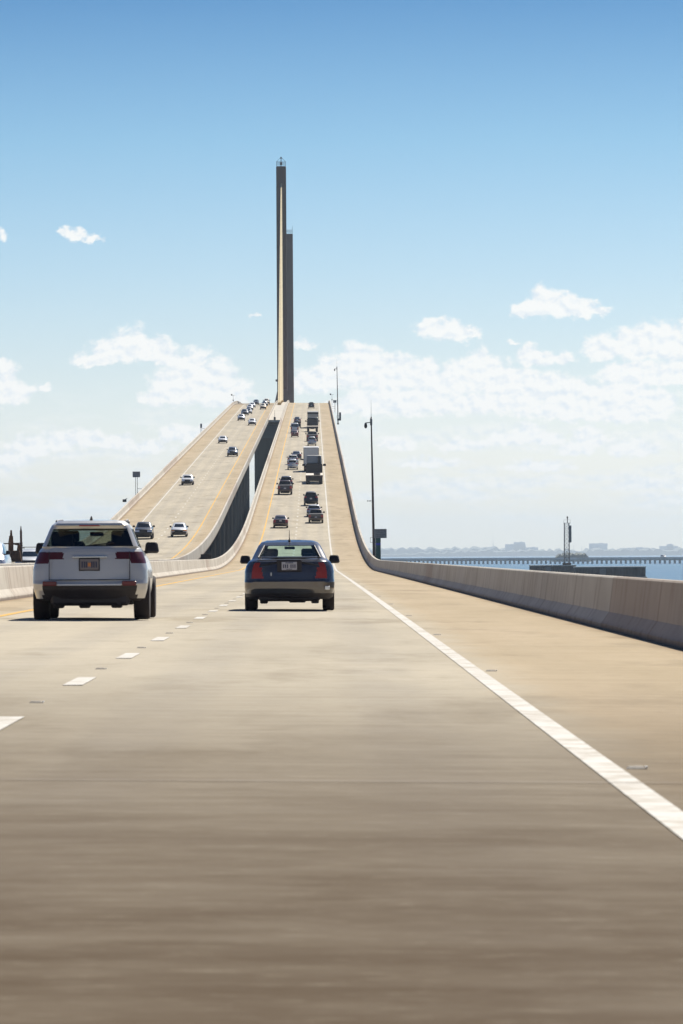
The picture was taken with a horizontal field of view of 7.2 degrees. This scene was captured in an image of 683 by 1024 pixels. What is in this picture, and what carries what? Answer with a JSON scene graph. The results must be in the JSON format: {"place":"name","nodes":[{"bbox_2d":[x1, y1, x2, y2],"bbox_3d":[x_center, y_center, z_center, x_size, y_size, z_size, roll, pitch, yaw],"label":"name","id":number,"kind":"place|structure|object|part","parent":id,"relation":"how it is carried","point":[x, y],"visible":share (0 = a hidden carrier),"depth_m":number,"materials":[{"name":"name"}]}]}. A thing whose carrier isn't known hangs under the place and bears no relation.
{"place":"outdoors","nodes":[
{"label":"outdoors","id":0,"kind":"place"},
{"bbox_2d":[120,403,273,559],"bbox_3d":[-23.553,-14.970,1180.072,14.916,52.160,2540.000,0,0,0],"label":"road","id":1,"kind":"structure","parent":0,"point":[165,502],"depth_m":773.36,"materials":[{"name":"concrete"}]},
{"bbox_2d":[0,543,11,563],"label":"sport utility vehicle","id":2,"kind":"object","parent":1,"relation":"on","point":[5,557],"visible":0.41,"depth_m":246.66,"materials":[{"name":"silver metal"}]},
{"bbox_2d":[3,527,22,561],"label":"drilling rig","id":3,"kind":"object","parent":1,"relation":"on","point":[16,556],"visible":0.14,"depth_m":330.76,"materials":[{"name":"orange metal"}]},
{"bbox_2d":[15,549,37,562],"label":"sport utility vehicle","id":4,"kind":"object","parent":1,"relation":"on","point":[29,555],"visible":0.14,"depth_m":352.41,"materials":[{"name":"white paint"}]},
{"bbox_2d":[12,401,240,562],"bbox_3d":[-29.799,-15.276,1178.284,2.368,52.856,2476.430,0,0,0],"label":"concrete barrier","id":5,"kind":"object","parent":1,"relation":"on","point":[131,503],"visible":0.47,"depth_m":840.71,"materials":[{"name":"beige concrete"}]},
{"bbox_2d":[133,472,139,494],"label":"sign","id":6,"kind":"object","parent":5,"relation":"attached to","point":[136,474],"visible":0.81,"depth_m":751.93,"materials":[{"name":"metal"}]},
{"bbox_2d":[0,400,277,565],"bbox_3d":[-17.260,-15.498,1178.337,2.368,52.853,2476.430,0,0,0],"label":"concrete barrier","id":7,"kind":"object","parent":1,"relation":"on","point":[200,549],"visible":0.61,"depth_m":617.57,"materials":[{"name":"beige concrete"}]},
{"bbox_2d":[133,522,154,538],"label":"car","id":8,"kind":"object","parent":1,"relation":"on","point":[144,529],"visible":0.94,"depth_m":583.45,"materials":[{"name":"metal"}]},
{"bbox_2d":[170,522,188,536],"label":"car","id":9,"kind":"object","parent":1,"relation":"on","point":[179,528],"visible":1,"depth_m":589.61,"materials":[{"name":"white paint"}]},
{"bbox_2d":[180,475,194,484],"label":"car","id":10,"kind":"object","parent":1,"relation":"on","point":[187,479],"visible":1,"depth_m":790.60,"materials":[{"name":"metal"}]},
{"bbox_2d":[218,436,227,442],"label":"car","id":11,"kind":"object","parent":1,"relation":"on","point":[222,439],"visible":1,"depth_m":1069.86,"materials":[{"name":"white paint"}]},
{"bbox_2d":[227,447,237,456],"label":"sport utility vehicle","id":12,"kind":"object","parent":1,"relation":"on","point":[232,451],"visible":1,"depth_m":959.74,"materials":[{"name":"black paint"}]},
{"bbox_2d":[237,414,244,420],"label":"car","id":13,"kind":"object","parent":1,"relation":"on","point":[241,416],"visible":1,"depth_m":1320.79,"materials":[{"name":"silver metal"}]},
{"bbox_2d":[241,409,248,414],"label":"sport utility vehicle","id":14,"kind":"object","parent":1,"relation":"on","point":[245,411],"visible":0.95,"depth_m":1399.69,"materials":[{"name":"black paint"}]},
{"bbox_2d":[248,418,256,424],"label":"car","id":15,"kind":"object","parent":1,"relation":"on","point":[251,420],"visible":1,"depth_m":1257.86,"materials":[{"name":"white paint"}]},
{"bbox_2d":[260,403,265,409],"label":"car","id":16,"kind":"object","parent":1,"relation":"on","point":[262,405],"visible":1,"depth_m":1492.68,"materials":[{"name":"beige paint"}]},
{"bbox_2d":[0,403,682,1023],"bbox_3d":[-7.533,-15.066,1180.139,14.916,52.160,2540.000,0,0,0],"label":"road","id":17,"kind":"structure","parent":0,"point":[374,797],"depth_m":24.49,"materials":[{"name":"concrete"}]},
{"bbox_2d":[33,516,158,619],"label":"sport utility vehicle","id":18,"kind":"object","parent":17,"relation":"on","point":[88,563],"visible":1,"depth_m":92.57,"materials":[{"name":"metal"}]},
{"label":"rear window","id":19,"kind":"part","parent":18,"relation":"part of","materials":[{"name":"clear glass"}]},
{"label":"side window","id":20,"kind":"part","parent":18,"relation":"part of","materials":[{"name":"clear glass"}]},
{"bbox_2d":[0,400,289,600],"bbox_3d":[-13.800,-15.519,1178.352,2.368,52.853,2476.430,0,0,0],"label":"concrete barrier","id":21,"kind":"object","parent":17,"relation":"on","point":[16,582],"visible":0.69,"depth_m":293.73,"materials":[{"name":"beige concrete"}]},
{"bbox_2d":[201,554,210,558],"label":"sign","id":22,"kind":"object","parent":21,"relation":"on","point":[205,556],"visible":0.85,"depth_m":385.92,"materials":[{"name":"plastic"}]},
{"bbox_2d":[272,515,288,527],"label":"car","id":23,"kind":"object","parent":17,"relation":"on","point":[280,520],"visible":1,"depth_m":618.25,"materials":[{"name":"paint"}]},
{"bbox_2d":[276,480,293,494],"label":"pickup truck","id":24,"kind":"object","parent":17,"relation":"on","point":[284,486],"visible":1,"depth_m":741.09,"materials":[{"name":"metal"}]},
{"bbox_2d":[279,476,292,487],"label":"sport utility vehicle","id":25,"kind":"object","parent":17,"relation":"on","point":[286,478],"visible":0.52,"depth_m":769.42,"materials":[{"name":"blue paint"}]},
{"bbox_2d":[240,530,339,610],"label":"car","id":26,"kind":"object","parent":17,"relation":"on","point":[304,577],"visible":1,"depth_m":109.78,"materials":[{"name":"metal"}]},
{"bbox_2d":[287,459,297,469],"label":"sport utility vehicle","id":27,"kind":"object","parent":17,"relation":"on","point":[292,463],"visible":1,"depth_m":869.37,"materials":[{"name":"silver metal"}]},
{"bbox_2d":[287,455,298,463],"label":"sport utility vehicle","id":28,"kind":"object","parent":17,"relation":"on","point":[292,457],"visible":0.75,"depth_m":901.41,"materials":[{"name":"white paint"}]},
{"bbox_2d":[290,423,298,432],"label":"van","id":29,"kind":"object","parent":17,"relation":"on","point":[294,426],"visible":0.92,"depth_m":1164.26,"materials":[{"name":"silver metal"}]},
{"bbox_2d":[291,430,298,436],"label":"car","id":30,"kind":"object","parent":17,"relation":"on","point":[294,433],"visible":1,"depth_m":1121.41,"materials":[{"name":"red paint"}]},
{"bbox_2d":[291,451,301,459],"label":"car","id":31,"kind":"object","parent":17,"relation":"on","point":[298,454],"visible":0.76,"depth_m":932.75,"materials":[{"name":"blue paint"}]},
{"bbox_2d":[302,446,318,471],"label":"box truck","id":32,"kind":"object","parent":17,"relation":"on","point":[310,450],"visible":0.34,"depth_m":857.95,"materials":[{"name":"metal"}]},
{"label":"door panel","id":33,"kind":"part","parent":32,"relation":"part of","materials":[{"name":"white metal"}]},
{"bbox_2d":[303,491,318,505],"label":"sport utility vehicle","id":34,"kind":"object","parent":17,"relation":"on","point":[310,497],"visible":1,"depth_m":696.29,"materials":[{"name":"black paint"}]},
{"bbox_2d":[308,402,314,407],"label":"sport utility vehicle","id":35,"kind":"object","parent":17,"relation":"on","point":[310,404],"visible":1,"depth_m":1510.57,"materials":[{"name":"black paint"}]},
{"bbox_2d":[305,431,318,440],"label":"pickup truck","id":36,"kind":"object","parent":17,"relation":"on","point":[311,434],"visible":0.9,"depth_m":1081.80,"materials":[{"name":"metal"}]},
{"bbox_2d":[307,437,316,445],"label":"sport utility vehicle","id":37,"kind":"object","parent":17,"relation":"on","point":[311,441],"visible":1,"depth_m":1042.42,"materials":[{"name":"silver metal"}]},
{"bbox_2d":[305,417,319,431],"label":"stake truck","id":38,"kind":"object","parent":17,"relation":"on","point":[312,422],"visible":0.96,"depth_m":1183.53,"materials":[{"name":"metal"}]},
{"bbox_2d":[307,411,318,420],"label":"box trailer","id":39,"kind":"object","parent":17,"relation":"on","point":[312,413],"visible":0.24,"depth_m":1221.06,"materials":[{"name":"metal"}]},
{"bbox_2d":[302,455,325,483],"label":"flatbed truck","id":40,"kind":"object","parent":17,"relation":"on","point":[314,465],"visible":1,"depth_m":803.51,"materials":[{"name":"metal"}]},
{"bbox_2d":[306,504,321,516],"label":"sport utility vehicle","id":41,"kind":"object","parent":17,"relation":"on","point":[312,506],"visible":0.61,"depth_m":656.38,"materials":[{"name":"silver metal"}]},
{"bbox_2d":[307,509,324,522],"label":"pickup truck","id":42,"kind":"object","parent":17,"relation":"on","point":[315,515],"visible":1,"depth_m":635.40,"materials":[{"name":"grey metal"}]},
{"bbox_2d":[334,367,338,424],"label":"camera pole","id":43,"kind":"object","parent":17,"relation":"on","point":[337,399],"visible":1,"depth_m":1318.18,"materials":[{"name":"metal"}]},
{"bbox_2d":[328,400,682,648],"bbox_3d":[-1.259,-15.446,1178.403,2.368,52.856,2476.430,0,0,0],"label":"concrete barrier","id":44,"kind":"object","parent":17,"relation":"on","point":[650,609],"visible":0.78,"depth_m":99.18,"materials":[{"name":"grey concrete"}]},
{"bbox_2d":[364,417,374,556],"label":"camera pole","id":45,"kind":"object","parent":44,"relation":"attached to","point":[373,521],"visible":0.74,"depth_m":539.97,"materials":[{"name":"metal"}]},
{"bbox_2d":[374,529,386,559],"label":"sign","id":46,"kind":"object","parent":44,"relation":"attached to","point":[379,534],"visible":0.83,"depth_m":502.99,"materials":[{"name":"grey"}]},
{"bbox_2d":[0,0,682,550],"label":"sky","id":47,"kind":"structure","parent":0,"point":[484,198],"materials":[{"name":"blue"}]},
{"bbox_2d":[368,546,504,554],"bbox_3d":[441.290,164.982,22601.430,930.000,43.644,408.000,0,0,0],"label":"shore","id":48,"kind":"structure","parent":0,"point":[410,550],"depth_m":22401.02,"materials":[{"name":"grey plant"}]},
{"bbox_2d":[505,542,537,551],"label":"building","id":49,"kind":"structure","parent":0,"point":[516,546],"depth_m":21987.69,"materials":[{"name":"grey"}]},
{"bbox_2d":[381,555,682,580],"bbox_3d":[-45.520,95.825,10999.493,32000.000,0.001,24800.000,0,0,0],"label":"sea","id":50,"kind":"structure","parent":0,"point":[668,571],"depth_m":3692.06,"materials":[{"name":"liquid"}]},
{"bbox_2d":[198,402,285,559],"bbox_3d":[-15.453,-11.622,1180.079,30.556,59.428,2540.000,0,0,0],"label":"bridge","id":51,"kind":"structure","parent":50,"relation":"in","point":[228,533],"depth_m":1091.45,"materials":[{"name":"concrete"}]},
{"bbox_2d":[275,157,289,404],"bbox_3d":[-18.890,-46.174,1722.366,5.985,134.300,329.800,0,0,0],"label":"pylon","id":52,"kind":"object","parent":50,"relation":"on","point":[281,379],"visible":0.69,"depth_m":1719.73,"materials":[{"name":"concrete"}]},
{"bbox_2d":[286,229,293,402],"bbox_3d":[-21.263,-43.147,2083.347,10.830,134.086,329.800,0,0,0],"label":"pylon","id":53,"kind":"object","parent":50,"relation":"on","point":[290,358],"visible":0.07,"depth_m":2081.06,"materials":[{"name":"concrete"}]},
{"bbox_2d":[381,557,682,563],"bbox_3d":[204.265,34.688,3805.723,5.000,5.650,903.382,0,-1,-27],"label":"trestle pier","id":54,"kind":"structure","parent":50,"relation":"in","point":[583,559],"depth_m":3917.46,"materials":[{"name":"grey concrete"}]},
{"bbox_2d":[529,565,575,572],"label":"dolphin pier","id":55,"kind":"structure","parent":50,"relation":"in","point":[562,568],"depth_m":1648.61,"materials":[{"name":"concrete"}]},
{"bbox_2d":[552,552,590,561],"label":"wooded spit","id":56,"kind":"structure","parent":50,"relation":"on","point":[576,554],"depth_m":5000.31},
{"bbox_2d":[573,566,646,577],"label":"dolphin pier","id":57,"kind":"structure","parent":50,"relation":"in","point":[633,571],"depth_m":1455.19,"materials":[{"name":"concrete"}]},
{"bbox_2d":[381,547,682,556],"bbox_3d":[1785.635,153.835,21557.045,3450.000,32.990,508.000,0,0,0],"label":"shore","id":58,"kind":"structure","parent":0,"point":[589,552],"depth_m":21301.69,"materials":[{"name":"grey plant"}]},
{"bbox_2d":[562,516,571,564],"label":"lattice tower","id":59,"kind":"structure","parent":0,"point":[569,537],"depth_m":1654.48,"materials":[{"name":"metal"}]},
{"bbox_2d":[589,543,607,549],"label":"building","id":60,"kind":"structure","parent":0,"point":[603,546],"depth_m":21989.11,"materials":[{"name":"grey"}]},
{"bbox_2d":[659,544,677,549],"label":"building","id":61,"kind":"structure","parent":0,"point":[669,547],"depth_m":21993.24,"materials":[{"name":"grey"}]}
]}

